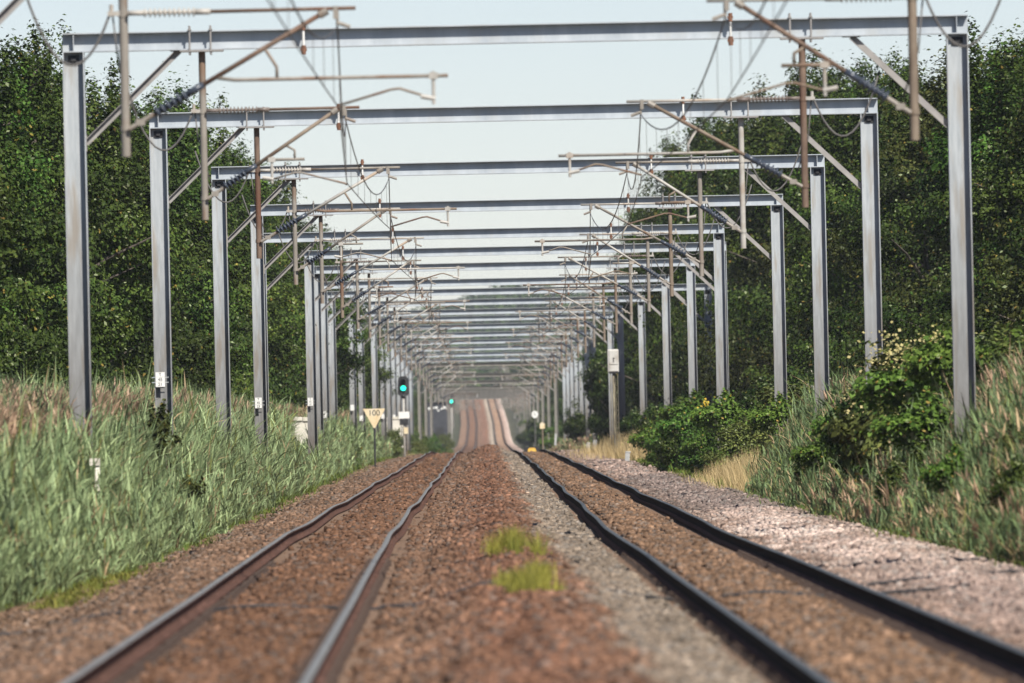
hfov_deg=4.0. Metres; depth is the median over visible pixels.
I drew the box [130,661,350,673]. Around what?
sleeper
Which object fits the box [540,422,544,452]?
marker post
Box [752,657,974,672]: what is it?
sleeper
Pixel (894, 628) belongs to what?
sleeper
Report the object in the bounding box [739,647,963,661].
sleeper
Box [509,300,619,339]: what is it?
cantilever arm
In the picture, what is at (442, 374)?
cantilever arm
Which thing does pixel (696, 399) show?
shrub
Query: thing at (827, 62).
cantilever arm
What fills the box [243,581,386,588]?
sleeper
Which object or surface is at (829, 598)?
sleeper
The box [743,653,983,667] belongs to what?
sleeper
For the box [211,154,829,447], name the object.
portal frame
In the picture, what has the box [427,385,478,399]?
cantilever arm
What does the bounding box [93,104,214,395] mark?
tree
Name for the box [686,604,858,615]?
sleeper
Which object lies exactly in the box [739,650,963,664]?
sleeper
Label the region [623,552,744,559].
sleeper
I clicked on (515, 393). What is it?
cantilever arm
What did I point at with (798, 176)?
tree
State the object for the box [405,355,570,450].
portal frame
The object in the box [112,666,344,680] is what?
sleeper
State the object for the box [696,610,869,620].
sleeper
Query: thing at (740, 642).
sleeper
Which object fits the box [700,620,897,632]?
sleeper
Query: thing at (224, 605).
sleeper
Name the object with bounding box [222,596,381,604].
sleeper
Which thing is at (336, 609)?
sleeper
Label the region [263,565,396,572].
sleeper
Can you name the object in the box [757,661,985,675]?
sleeper
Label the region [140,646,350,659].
sleeper
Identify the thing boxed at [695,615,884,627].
sleeper
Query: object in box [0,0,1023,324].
sky
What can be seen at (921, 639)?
sleeper
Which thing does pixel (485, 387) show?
portal frame
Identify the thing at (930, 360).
shrub
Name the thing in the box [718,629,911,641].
sleeper
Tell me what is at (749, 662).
sleeper
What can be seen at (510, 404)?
portal frame
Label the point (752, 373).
tree
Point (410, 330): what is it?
cantilever arm
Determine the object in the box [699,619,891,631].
sleeper
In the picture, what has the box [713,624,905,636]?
sleeper
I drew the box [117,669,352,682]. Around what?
sleeper
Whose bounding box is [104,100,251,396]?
tree
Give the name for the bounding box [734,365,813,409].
shrub
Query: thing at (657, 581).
sleeper
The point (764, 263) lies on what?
tree
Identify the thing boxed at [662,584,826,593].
sleeper
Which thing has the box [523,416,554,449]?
shrub
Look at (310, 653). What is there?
sleeper
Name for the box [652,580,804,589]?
sleeper
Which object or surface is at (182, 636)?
sleeper
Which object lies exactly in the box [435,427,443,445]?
door
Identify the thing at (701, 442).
shrub
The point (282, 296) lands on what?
tree
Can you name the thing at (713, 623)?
sleeper
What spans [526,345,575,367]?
cantilever arm
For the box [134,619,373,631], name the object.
sleeper
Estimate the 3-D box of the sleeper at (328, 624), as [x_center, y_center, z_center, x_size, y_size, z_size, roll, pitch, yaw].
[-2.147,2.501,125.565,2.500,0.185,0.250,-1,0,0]
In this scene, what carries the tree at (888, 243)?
on the ground at (512, 424)
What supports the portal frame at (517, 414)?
on the ground at (512, 424)
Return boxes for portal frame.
[0,0,919,156]
[62,13,975,455]
[149,96,882,437]
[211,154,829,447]
[250,193,787,449]
[264,222,727,440]
[304,241,728,454]
[314,258,697,442]
[321,275,671,423]
[328,283,713,421]
[348,295,646,429]
[357,305,624,433]
[371,313,613,438]
[379,321,596,445]
[385,329,590,442]
[391,337,584,416]
[396,343,579,416]
[401,350,574,454]
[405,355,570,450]
[409,361,566,445]
[417,372,558,440]
[424,379,550,445]
[430,385,544,447]
[434,388,539,444]
[439,391,534,446]
[441,393,531,420]
[444,395,528,428]
[447,397,525,432]
[449,399,522,439]
[451,399,520,434]
[452,367,508,402]
[452,373,511,406]
[452,379,515,419]
[453,388,518,427]
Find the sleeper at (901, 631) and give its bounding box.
[708,626,907,638]
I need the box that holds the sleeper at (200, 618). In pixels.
[187,614,373,624]
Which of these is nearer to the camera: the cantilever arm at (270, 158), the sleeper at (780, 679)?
the sleeper at (780, 679)
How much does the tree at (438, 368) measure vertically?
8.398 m
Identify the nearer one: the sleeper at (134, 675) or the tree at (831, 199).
the sleeper at (134, 675)
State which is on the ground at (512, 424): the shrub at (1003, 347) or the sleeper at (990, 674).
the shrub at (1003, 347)
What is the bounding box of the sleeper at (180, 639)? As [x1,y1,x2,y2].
[110,631,371,643]
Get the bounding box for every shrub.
[14,394,34,420]
[146,398,208,502]
[341,426,363,469]
[387,427,402,457]
[408,440,428,454]
[411,432,424,453]
[414,426,424,438]
[422,435,440,452]
[424,438,438,452]
[429,431,455,452]
[429,433,448,452]
[514,431,531,449]
[523,409,553,446]
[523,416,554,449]
[535,434,561,448]
[544,420,560,448]
[546,418,563,439]
[559,407,591,448]
[583,407,630,444]
[617,403,656,441]
[622,420,659,466]
[633,396,693,461]
[639,433,674,468]
[647,403,717,471]
[648,388,717,464]
[650,391,687,412]
[651,427,694,471]
[676,428,717,475]
[680,388,764,477]
[695,393,732,453]
[699,422,761,470]
[706,404,762,453]
[731,378,807,451]
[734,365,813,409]
[738,391,798,464]
[743,400,768,450]
[781,433,834,497]
[790,441,815,484]
[796,363,832,394]
[797,389,855,498]
[816,364,890,489]
[817,321,950,470]
[832,336,947,489]
[854,386,953,456]
[867,320,1006,421]
[871,442,930,507]
[887,316,980,432]
[909,440,971,536]
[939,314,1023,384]
[977,324,1023,404]
[983,448,1023,517]
[992,358,1023,458]
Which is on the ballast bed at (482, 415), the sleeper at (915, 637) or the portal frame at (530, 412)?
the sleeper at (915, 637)
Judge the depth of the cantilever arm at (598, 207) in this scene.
308.91 m
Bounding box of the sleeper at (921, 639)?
[720,635,941,648]
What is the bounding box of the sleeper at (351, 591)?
[220,590,383,599]
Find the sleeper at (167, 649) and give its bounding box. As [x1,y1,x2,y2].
[148,640,357,653]
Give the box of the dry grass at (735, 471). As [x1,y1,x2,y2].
[403,430,765,491]
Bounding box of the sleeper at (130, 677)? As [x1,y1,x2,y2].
[111,668,350,681]
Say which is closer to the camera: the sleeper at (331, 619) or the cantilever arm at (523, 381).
the sleeper at (331, 619)
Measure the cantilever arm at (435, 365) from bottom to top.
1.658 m
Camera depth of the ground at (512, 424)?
2722.74 m
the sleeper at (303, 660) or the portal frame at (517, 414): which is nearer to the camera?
the sleeper at (303, 660)
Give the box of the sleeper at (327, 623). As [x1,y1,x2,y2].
[184,615,372,626]
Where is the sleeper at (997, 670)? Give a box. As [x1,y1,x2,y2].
[772,669,1004,679]
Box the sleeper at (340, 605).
[199,604,399,615]
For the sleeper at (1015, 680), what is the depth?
91.88 m
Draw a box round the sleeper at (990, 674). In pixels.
[760,667,997,682]
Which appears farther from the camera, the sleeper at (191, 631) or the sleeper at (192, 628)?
the sleeper at (192, 628)
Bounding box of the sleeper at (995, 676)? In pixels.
[772,671,1006,682]
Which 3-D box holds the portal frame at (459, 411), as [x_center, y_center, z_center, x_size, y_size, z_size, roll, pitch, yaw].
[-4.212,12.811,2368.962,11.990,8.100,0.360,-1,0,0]
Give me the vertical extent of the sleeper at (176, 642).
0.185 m
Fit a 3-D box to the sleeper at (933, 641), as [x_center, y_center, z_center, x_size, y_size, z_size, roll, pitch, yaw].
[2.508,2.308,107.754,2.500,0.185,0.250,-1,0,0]
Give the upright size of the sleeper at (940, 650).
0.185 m
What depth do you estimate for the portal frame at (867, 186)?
259.01 m
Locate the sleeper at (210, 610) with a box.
[209,606,378,614]
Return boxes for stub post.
[554,434,556,444]
[625,451,630,460]
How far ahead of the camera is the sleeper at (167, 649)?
113.64 m
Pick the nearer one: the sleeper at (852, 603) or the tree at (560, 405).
the sleeper at (852, 603)
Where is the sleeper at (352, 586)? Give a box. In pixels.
[236,585,387,593]
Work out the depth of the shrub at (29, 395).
204.94 m
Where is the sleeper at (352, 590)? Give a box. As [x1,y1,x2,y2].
[232,589,385,597]
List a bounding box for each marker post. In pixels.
[90,458,99,492]
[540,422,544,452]
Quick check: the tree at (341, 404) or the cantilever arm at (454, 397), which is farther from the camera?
the cantilever arm at (454, 397)
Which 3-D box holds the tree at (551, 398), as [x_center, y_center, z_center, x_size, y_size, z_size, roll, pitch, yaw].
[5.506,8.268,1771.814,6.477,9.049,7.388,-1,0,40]
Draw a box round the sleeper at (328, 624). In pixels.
[130,620,366,632]
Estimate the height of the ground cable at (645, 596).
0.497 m
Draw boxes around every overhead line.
[267,0,473,407]
[491,0,787,408]
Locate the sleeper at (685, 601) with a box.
[676,597,841,607]
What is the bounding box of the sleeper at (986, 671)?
[761,665,997,680]
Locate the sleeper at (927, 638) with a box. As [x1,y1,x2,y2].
[722,637,932,650]
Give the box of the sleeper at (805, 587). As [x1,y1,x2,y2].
[658,583,809,592]
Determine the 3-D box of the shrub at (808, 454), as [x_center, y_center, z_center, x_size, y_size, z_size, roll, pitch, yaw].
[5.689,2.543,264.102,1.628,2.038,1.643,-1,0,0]
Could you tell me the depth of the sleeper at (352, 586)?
151.93 m
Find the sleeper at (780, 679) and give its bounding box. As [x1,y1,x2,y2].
[774,672,1009,682]
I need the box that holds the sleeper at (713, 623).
[699,618,891,630]
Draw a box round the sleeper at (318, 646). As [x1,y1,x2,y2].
[75,644,370,658]
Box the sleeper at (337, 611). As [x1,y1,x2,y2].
[191,611,376,621]
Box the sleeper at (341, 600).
[216,597,380,603]
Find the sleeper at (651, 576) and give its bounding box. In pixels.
[645,571,796,579]
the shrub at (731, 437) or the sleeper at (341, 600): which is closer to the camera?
the sleeper at (341, 600)
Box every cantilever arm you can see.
[27,0,447,130]
[131,103,358,199]
[194,151,456,242]
[242,194,399,270]
[276,226,464,291]
[301,250,420,307]
[324,275,469,319]
[338,285,432,329]
[350,295,471,337]
[361,306,440,344]
[371,318,472,349]
[381,328,446,355]
[384,329,473,359]
[391,337,449,364]
[397,346,474,370]
[402,352,452,375]
[407,360,474,380]
[412,366,458,385]
[414,369,477,388]
[418,375,460,392]
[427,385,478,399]
[441,391,463,403]
[496,389,529,401]
[499,373,555,390]
[500,363,564,382]
[503,337,583,361]
[503,351,570,372]
[505,318,599,351]
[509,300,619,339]
[513,383,549,397]
[515,277,646,324]
[517,369,560,386]
[520,356,569,377]
[523,242,686,300]
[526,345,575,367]
[529,330,590,356]
[535,184,751,262]
[535,310,608,345]
[545,297,628,332]
[558,71,879,187]
[559,261,664,313]
[579,219,713,284]
[615,145,800,232]
[706,0,1000,114]
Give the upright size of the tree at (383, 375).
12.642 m
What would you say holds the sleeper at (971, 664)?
on the ballast bed at (482, 415)
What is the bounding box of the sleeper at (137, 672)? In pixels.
[116,663,350,677]
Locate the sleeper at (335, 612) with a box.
[201,608,377,615]
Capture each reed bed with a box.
[0,353,402,611]
[547,319,1023,565]
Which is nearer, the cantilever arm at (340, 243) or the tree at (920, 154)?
the cantilever arm at (340, 243)
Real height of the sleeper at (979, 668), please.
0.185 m
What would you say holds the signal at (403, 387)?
on the ground at (512, 424)
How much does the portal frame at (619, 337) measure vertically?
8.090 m
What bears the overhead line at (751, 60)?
hanging from the cantilever arm at (598, 207)
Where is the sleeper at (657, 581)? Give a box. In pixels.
[648,577,798,586]
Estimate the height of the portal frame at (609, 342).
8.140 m
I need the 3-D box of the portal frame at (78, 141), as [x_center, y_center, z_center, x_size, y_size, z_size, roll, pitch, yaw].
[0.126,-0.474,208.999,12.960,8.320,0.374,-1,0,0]
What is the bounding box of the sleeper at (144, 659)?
[130,654,364,667]
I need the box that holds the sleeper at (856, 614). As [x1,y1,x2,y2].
[687,607,864,618]
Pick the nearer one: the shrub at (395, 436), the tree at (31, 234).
the tree at (31, 234)
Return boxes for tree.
[0,18,152,386]
[0,28,103,388]
[0,40,64,378]
[0,52,197,390]
[0,62,151,388]
[0,97,98,386]
[0,181,34,385]
[4,14,204,377]
[85,61,250,398]
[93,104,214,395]
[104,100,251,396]
[105,88,279,390]
[134,131,286,403]
[142,81,280,403]
[197,135,306,403]
[198,179,319,387]
[204,133,298,403]
[211,143,335,414]
[219,145,298,409]
[229,185,302,402]
[231,149,339,408]
[248,158,330,410]
[277,180,375,399]
[279,197,316,389]
[280,199,368,410]
[297,216,348,409]
[298,250,356,412]
[299,219,347,400]
[313,224,371,414]
[315,244,398,403]
[318,244,397,407]
[327,259,370,408]
[328,246,368,403]
[338,246,386,421]
[369,357,386,415]
[413,393,424,428]
[413,398,424,426]
[414,391,429,408]
[423,368,446,391]
[432,363,447,381]
[436,357,451,386]
[518,367,533,388]
[518,395,539,425]
[526,376,544,393]
[527,385,546,416]
[534,376,560,414]
[545,374,562,406]
[546,343,579,438]
[559,312,606,417]
[567,196,646,383]
[569,269,627,411]
[574,319,607,415]
[580,335,634,445]
[581,129,699,405]
[581,195,651,370]
[596,258,619,347]
[601,193,660,409]
[601,208,651,411]
[612,208,667,414]
[624,131,689,415]
[626,120,698,403]
[632,82,789,401]
[635,117,765,391]
[636,116,786,401]
[646,125,731,404]
[646,176,693,399]
[647,296,685,330]
[652,125,788,405]
[671,118,779,403]
[688,83,840,399]
[698,58,850,381]
[701,90,819,400]
[704,44,886,375]
[734,75,880,385]
[750,53,904,371]
[756,44,932,344]
[777,74,859,369]
[786,48,946,380]
[786,59,950,382]
[829,35,989,379]
[830,65,974,377]
[837,60,1009,358]
[889,11,1023,349]
[894,33,1023,316]
[905,82,1023,343]
[907,24,1023,324]
[973,75,1023,342]
[981,66,1023,286]
[988,221,1023,340]
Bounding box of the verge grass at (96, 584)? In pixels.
[0,446,1023,618]
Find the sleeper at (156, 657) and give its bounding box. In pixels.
[151,648,360,661]
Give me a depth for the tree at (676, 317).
641.31 m
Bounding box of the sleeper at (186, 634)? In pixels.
[123,626,395,639]
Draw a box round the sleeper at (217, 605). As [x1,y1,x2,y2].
[214,601,373,607]
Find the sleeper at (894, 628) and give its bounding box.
[713,623,904,635]
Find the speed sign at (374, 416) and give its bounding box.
[363,408,384,466]
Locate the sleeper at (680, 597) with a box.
[670,593,832,603]
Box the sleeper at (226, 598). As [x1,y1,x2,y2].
[213,594,379,604]
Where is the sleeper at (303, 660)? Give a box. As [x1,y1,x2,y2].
[127,655,370,669]
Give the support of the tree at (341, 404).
on the ground at (512, 424)
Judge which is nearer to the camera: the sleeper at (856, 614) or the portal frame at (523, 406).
the sleeper at (856, 614)
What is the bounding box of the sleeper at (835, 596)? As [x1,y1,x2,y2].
[672,595,837,605]
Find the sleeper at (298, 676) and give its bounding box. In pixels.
[116,674,338,682]
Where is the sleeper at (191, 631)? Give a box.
[121,623,373,635]
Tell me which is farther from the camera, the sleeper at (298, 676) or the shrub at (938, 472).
the shrub at (938, 472)
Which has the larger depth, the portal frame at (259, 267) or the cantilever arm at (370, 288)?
the cantilever arm at (370, 288)
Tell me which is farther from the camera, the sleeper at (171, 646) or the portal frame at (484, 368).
the portal frame at (484, 368)
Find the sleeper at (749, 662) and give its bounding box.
[736,651,962,665]
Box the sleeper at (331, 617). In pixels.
[188,613,377,623]
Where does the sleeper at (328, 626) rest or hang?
on the ballast bed at (482, 415)
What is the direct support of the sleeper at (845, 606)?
on the ballast bed at (482, 415)
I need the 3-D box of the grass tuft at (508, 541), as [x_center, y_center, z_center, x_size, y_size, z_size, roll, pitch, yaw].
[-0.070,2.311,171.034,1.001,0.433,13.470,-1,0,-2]
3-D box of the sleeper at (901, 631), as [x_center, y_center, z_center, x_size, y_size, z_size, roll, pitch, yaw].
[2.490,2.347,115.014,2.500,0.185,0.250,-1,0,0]
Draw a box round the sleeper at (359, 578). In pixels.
[238,577,390,585]
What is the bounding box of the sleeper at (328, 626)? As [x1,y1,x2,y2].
[169,625,369,637]
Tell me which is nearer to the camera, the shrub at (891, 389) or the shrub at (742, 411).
the shrub at (891, 389)
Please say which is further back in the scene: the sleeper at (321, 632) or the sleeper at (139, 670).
the sleeper at (321, 632)
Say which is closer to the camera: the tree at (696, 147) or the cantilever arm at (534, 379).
the tree at (696, 147)
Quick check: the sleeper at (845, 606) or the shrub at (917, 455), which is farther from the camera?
the shrub at (917, 455)
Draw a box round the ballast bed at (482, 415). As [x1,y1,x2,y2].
[0,399,1023,682]
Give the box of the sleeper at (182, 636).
[103,628,358,641]
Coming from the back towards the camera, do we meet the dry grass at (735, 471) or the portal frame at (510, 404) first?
the portal frame at (510, 404)
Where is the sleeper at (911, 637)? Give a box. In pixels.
[721,631,933,644]
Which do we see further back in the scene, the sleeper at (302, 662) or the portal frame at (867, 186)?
the portal frame at (867, 186)
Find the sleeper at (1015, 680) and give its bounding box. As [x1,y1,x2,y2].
[1009,678,1020,682]
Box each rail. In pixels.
[61,405,468,682]
[299,401,476,682]
[487,399,832,682]
[494,399,1023,679]
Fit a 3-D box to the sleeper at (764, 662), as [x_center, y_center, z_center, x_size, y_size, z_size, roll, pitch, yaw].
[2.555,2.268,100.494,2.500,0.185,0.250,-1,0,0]
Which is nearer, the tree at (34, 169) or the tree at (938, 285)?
the tree at (34, 169)
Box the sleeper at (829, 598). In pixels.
[671,594,833,604]
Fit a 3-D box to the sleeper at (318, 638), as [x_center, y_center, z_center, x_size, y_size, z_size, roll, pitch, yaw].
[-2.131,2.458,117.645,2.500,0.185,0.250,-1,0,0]
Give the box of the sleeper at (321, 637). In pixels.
[104,637,402,650]
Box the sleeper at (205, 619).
[190,612,376,622]
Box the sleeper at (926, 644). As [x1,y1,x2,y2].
[724,639,933,652]
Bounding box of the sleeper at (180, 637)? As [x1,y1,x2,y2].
[107,630,356,642]
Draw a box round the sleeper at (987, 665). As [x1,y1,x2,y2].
[757,664,1007,678]
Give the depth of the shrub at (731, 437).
371.98 m
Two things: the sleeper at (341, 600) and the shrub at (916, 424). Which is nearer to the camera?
the sleeper at (341, 600)
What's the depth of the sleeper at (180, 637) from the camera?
119.58 m
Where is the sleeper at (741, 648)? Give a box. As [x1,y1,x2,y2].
[728,643,943,656]
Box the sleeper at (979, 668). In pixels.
[757,662,987,677]
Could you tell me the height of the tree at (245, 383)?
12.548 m
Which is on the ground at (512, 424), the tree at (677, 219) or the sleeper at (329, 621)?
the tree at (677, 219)
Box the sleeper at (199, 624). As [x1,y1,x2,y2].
[182,617,374,628]
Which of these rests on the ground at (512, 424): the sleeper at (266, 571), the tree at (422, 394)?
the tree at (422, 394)
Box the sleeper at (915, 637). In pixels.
[722,632,935,645]
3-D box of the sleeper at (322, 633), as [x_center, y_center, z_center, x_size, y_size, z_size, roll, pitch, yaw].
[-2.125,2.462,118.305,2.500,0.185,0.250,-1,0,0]
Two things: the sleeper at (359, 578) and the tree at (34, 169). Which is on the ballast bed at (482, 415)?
the sleeper at (359, 578)
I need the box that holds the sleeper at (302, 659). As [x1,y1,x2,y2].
[145,650,359,662]
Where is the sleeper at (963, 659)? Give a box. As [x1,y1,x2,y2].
[750,654,969,669]
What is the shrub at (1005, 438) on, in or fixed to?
on the ground at (512, 424)
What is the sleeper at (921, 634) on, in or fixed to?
on the ballast bed at (482, 415)
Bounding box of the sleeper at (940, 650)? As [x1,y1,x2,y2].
[728,644,946,658]
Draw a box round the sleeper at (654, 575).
[641,571,798,580]
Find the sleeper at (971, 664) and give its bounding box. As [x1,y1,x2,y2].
[751,659,979,674]
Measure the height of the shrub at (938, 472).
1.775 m
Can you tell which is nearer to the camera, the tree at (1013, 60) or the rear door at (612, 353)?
the tree at (1013, 60)
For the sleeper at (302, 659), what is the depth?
109.02 m
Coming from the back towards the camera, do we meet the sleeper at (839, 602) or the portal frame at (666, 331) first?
the portal frame at (666, 331)
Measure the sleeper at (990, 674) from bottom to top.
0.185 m
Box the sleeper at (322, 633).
[160,632,372,644]
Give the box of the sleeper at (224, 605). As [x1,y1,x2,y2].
[219,598,381,606]
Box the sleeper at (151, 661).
[131,652,364,666]
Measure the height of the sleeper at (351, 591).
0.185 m
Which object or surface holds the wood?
on the ground at (512, 424)
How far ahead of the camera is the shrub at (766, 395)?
385.03 m
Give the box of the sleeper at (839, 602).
[678,598,844,608]
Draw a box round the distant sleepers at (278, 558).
[235,456,737,564]
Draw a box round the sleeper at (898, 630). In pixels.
[707,625,904,637]
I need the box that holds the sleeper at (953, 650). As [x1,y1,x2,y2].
[741,648,956,662]
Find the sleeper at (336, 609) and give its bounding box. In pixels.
[204,605,378,612]
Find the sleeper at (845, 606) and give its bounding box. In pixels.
[682,600,849,611]
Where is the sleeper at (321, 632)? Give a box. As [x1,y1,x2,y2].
[102,627,363,640]
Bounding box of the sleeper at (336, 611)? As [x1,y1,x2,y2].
[203,607,379,616]
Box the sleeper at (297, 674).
[113,673,349,682]
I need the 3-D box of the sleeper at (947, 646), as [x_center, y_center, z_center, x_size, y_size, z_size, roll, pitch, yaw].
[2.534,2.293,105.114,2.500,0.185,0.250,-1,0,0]
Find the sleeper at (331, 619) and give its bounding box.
[186,615,371,625]
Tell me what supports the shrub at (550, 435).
on the ground at (512, 424)
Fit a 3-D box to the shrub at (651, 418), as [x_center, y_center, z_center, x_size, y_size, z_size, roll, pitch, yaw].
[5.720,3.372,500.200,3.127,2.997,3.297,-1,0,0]
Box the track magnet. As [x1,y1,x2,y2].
[524,447,538,451]
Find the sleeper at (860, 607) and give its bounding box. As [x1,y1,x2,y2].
[690,606,862,617]
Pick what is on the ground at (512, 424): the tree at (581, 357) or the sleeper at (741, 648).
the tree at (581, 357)
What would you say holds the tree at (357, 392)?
on the ground at (512, 424)
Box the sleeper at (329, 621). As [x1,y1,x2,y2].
[136,618,376,630]
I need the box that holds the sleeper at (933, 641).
[729,640,936,653]
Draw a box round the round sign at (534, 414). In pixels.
[532,411,537,446]
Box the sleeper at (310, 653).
[144,651,364,663]
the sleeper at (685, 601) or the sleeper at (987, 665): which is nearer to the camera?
the sleeper at (987, 665)
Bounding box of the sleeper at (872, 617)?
[695,613,877,624]
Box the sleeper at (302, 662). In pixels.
[134,657,352,666]
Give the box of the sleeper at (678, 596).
[669,592,829,602]
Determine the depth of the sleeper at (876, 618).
122.23 m
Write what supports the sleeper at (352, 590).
on the ballast bed at (482, 415)
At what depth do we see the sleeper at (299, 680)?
97.15 m
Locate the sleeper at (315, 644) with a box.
[151,639,358,651]
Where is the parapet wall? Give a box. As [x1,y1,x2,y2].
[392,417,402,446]
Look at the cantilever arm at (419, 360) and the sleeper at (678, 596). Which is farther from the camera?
the cantilever arm at (419, 360)
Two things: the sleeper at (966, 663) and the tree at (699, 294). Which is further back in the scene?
the tree at (699, 294)
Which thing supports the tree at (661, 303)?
on the ground at (512, 424)
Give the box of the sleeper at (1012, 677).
[784,676,1020,682]
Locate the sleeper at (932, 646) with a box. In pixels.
[729,641,940,654]
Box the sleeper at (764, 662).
[751,656,977,670]
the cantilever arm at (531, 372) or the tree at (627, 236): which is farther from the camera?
the cantilever arm at (531, 372)
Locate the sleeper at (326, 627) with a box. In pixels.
[119,622,370,634]
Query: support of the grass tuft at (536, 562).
on the ballast bed at (482, 415)
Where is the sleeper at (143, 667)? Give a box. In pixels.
[123,658,350,672]
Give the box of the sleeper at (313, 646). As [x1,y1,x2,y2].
[87,642,357,656]
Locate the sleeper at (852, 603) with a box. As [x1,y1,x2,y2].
[685,602,854,613]
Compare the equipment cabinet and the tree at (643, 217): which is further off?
the tree at (643, 217)
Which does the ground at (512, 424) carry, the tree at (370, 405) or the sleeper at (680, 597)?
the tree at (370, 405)
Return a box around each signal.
[398,376,409,455]
[448,394,454,449]
[607,349,619,449]
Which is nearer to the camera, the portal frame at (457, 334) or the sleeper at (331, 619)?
the sleeper at (331, 619)
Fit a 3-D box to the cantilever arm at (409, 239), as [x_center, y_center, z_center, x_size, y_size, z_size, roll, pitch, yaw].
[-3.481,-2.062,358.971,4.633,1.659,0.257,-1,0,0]
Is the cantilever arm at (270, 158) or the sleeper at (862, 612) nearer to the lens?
the sleeper at (862, 612)
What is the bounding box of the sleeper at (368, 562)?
[268,561,394,567]
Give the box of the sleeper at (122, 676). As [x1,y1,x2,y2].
[115,671,349,682]
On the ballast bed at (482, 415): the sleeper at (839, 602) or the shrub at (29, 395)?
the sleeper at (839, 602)
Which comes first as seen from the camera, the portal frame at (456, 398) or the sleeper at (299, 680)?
the sleeper at (299, 680)
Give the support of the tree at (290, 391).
on the ground at (512, 424)
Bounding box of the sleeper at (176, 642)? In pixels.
[158,634,371,646]
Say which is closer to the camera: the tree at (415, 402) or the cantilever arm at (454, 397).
the cantilever arm at (454, 397)
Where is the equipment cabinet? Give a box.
[291,417,307,442]
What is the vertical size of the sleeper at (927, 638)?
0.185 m
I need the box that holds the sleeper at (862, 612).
[688,608,866,619]
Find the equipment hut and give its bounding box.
[428,402,447,445]
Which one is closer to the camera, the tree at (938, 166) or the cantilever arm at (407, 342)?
the tree at (938, 166)
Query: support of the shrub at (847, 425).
on the ground at (512, 424)
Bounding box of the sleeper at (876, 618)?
[695,614,880,625]
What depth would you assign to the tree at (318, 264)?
757.19 m
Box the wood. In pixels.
[364,285,601,393]
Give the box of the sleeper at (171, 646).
[106,638,360,651]
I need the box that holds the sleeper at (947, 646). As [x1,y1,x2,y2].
[728,645,952,659]
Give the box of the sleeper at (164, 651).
[144,643,357,656]
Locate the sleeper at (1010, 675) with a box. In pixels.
[783,674,1018,682]
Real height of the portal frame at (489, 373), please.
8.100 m
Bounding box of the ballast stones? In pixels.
[0,444,1023,682]
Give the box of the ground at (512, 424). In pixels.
[421,313,597,448]
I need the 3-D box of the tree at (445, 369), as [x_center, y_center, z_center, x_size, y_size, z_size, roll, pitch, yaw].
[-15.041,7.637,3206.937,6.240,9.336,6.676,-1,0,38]
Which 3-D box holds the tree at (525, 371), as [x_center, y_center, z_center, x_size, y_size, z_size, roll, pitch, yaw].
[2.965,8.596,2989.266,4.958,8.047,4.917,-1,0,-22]
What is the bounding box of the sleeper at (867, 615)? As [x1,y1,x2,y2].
[690,611,872,622]
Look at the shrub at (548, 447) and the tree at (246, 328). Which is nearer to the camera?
the tree at (246, 328)
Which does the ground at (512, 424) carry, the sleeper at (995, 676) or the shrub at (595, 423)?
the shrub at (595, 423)
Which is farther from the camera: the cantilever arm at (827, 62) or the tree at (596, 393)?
the tree at (596, 393)
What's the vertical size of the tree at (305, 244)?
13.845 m
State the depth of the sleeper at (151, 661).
107.68 m
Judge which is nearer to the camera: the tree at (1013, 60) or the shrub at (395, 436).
the tree at (1013, 60)
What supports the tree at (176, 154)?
on the ground at (512, 424)
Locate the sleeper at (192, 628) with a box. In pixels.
[132,621,371,633]
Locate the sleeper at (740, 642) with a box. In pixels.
[720,636,932,649]
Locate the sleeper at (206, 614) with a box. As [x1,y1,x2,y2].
[192,610,377,620]
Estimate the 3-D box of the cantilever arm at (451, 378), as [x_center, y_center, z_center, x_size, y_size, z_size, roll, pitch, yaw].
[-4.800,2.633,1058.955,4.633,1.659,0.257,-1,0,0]
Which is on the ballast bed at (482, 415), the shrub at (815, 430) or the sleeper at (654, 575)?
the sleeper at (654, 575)
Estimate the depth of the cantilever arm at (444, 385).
1108.88 m
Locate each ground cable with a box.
[0,580,970,635]
[861,570,1023,585]
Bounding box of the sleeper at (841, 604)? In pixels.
[679,599,846,609]
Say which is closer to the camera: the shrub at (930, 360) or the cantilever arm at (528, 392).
the shrub at (930, 360)
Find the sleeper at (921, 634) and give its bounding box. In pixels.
[719,633,939,646]
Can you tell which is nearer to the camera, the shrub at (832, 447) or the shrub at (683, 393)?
the shrub at (832, 447)
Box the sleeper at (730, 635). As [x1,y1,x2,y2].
[714,630,916,642]
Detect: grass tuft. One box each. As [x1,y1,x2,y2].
[477,522,555,557]
[488,554,572,593]
[520,553,553,570]
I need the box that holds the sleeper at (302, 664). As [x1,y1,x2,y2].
[120,660,351,674]
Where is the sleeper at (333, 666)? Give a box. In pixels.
[124,664,353,674]
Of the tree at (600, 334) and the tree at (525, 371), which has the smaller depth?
the tree at (600, 334)
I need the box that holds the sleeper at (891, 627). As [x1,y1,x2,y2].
[710,622,897,633]
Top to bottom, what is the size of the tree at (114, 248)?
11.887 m
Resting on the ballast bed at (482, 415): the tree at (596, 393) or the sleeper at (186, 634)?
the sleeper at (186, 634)
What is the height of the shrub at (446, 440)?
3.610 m
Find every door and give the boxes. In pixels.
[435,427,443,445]
[609,350,617,364]
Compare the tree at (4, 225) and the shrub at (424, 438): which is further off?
the shrub at (424, 438)
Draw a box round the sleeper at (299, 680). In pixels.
[115,677,337,682]
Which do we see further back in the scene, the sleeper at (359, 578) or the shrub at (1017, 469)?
the shrub at (1017, 469)
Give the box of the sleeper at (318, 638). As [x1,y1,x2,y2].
[159,633,372,645]
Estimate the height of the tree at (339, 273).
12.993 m
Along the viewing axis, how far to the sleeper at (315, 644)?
114.30 m

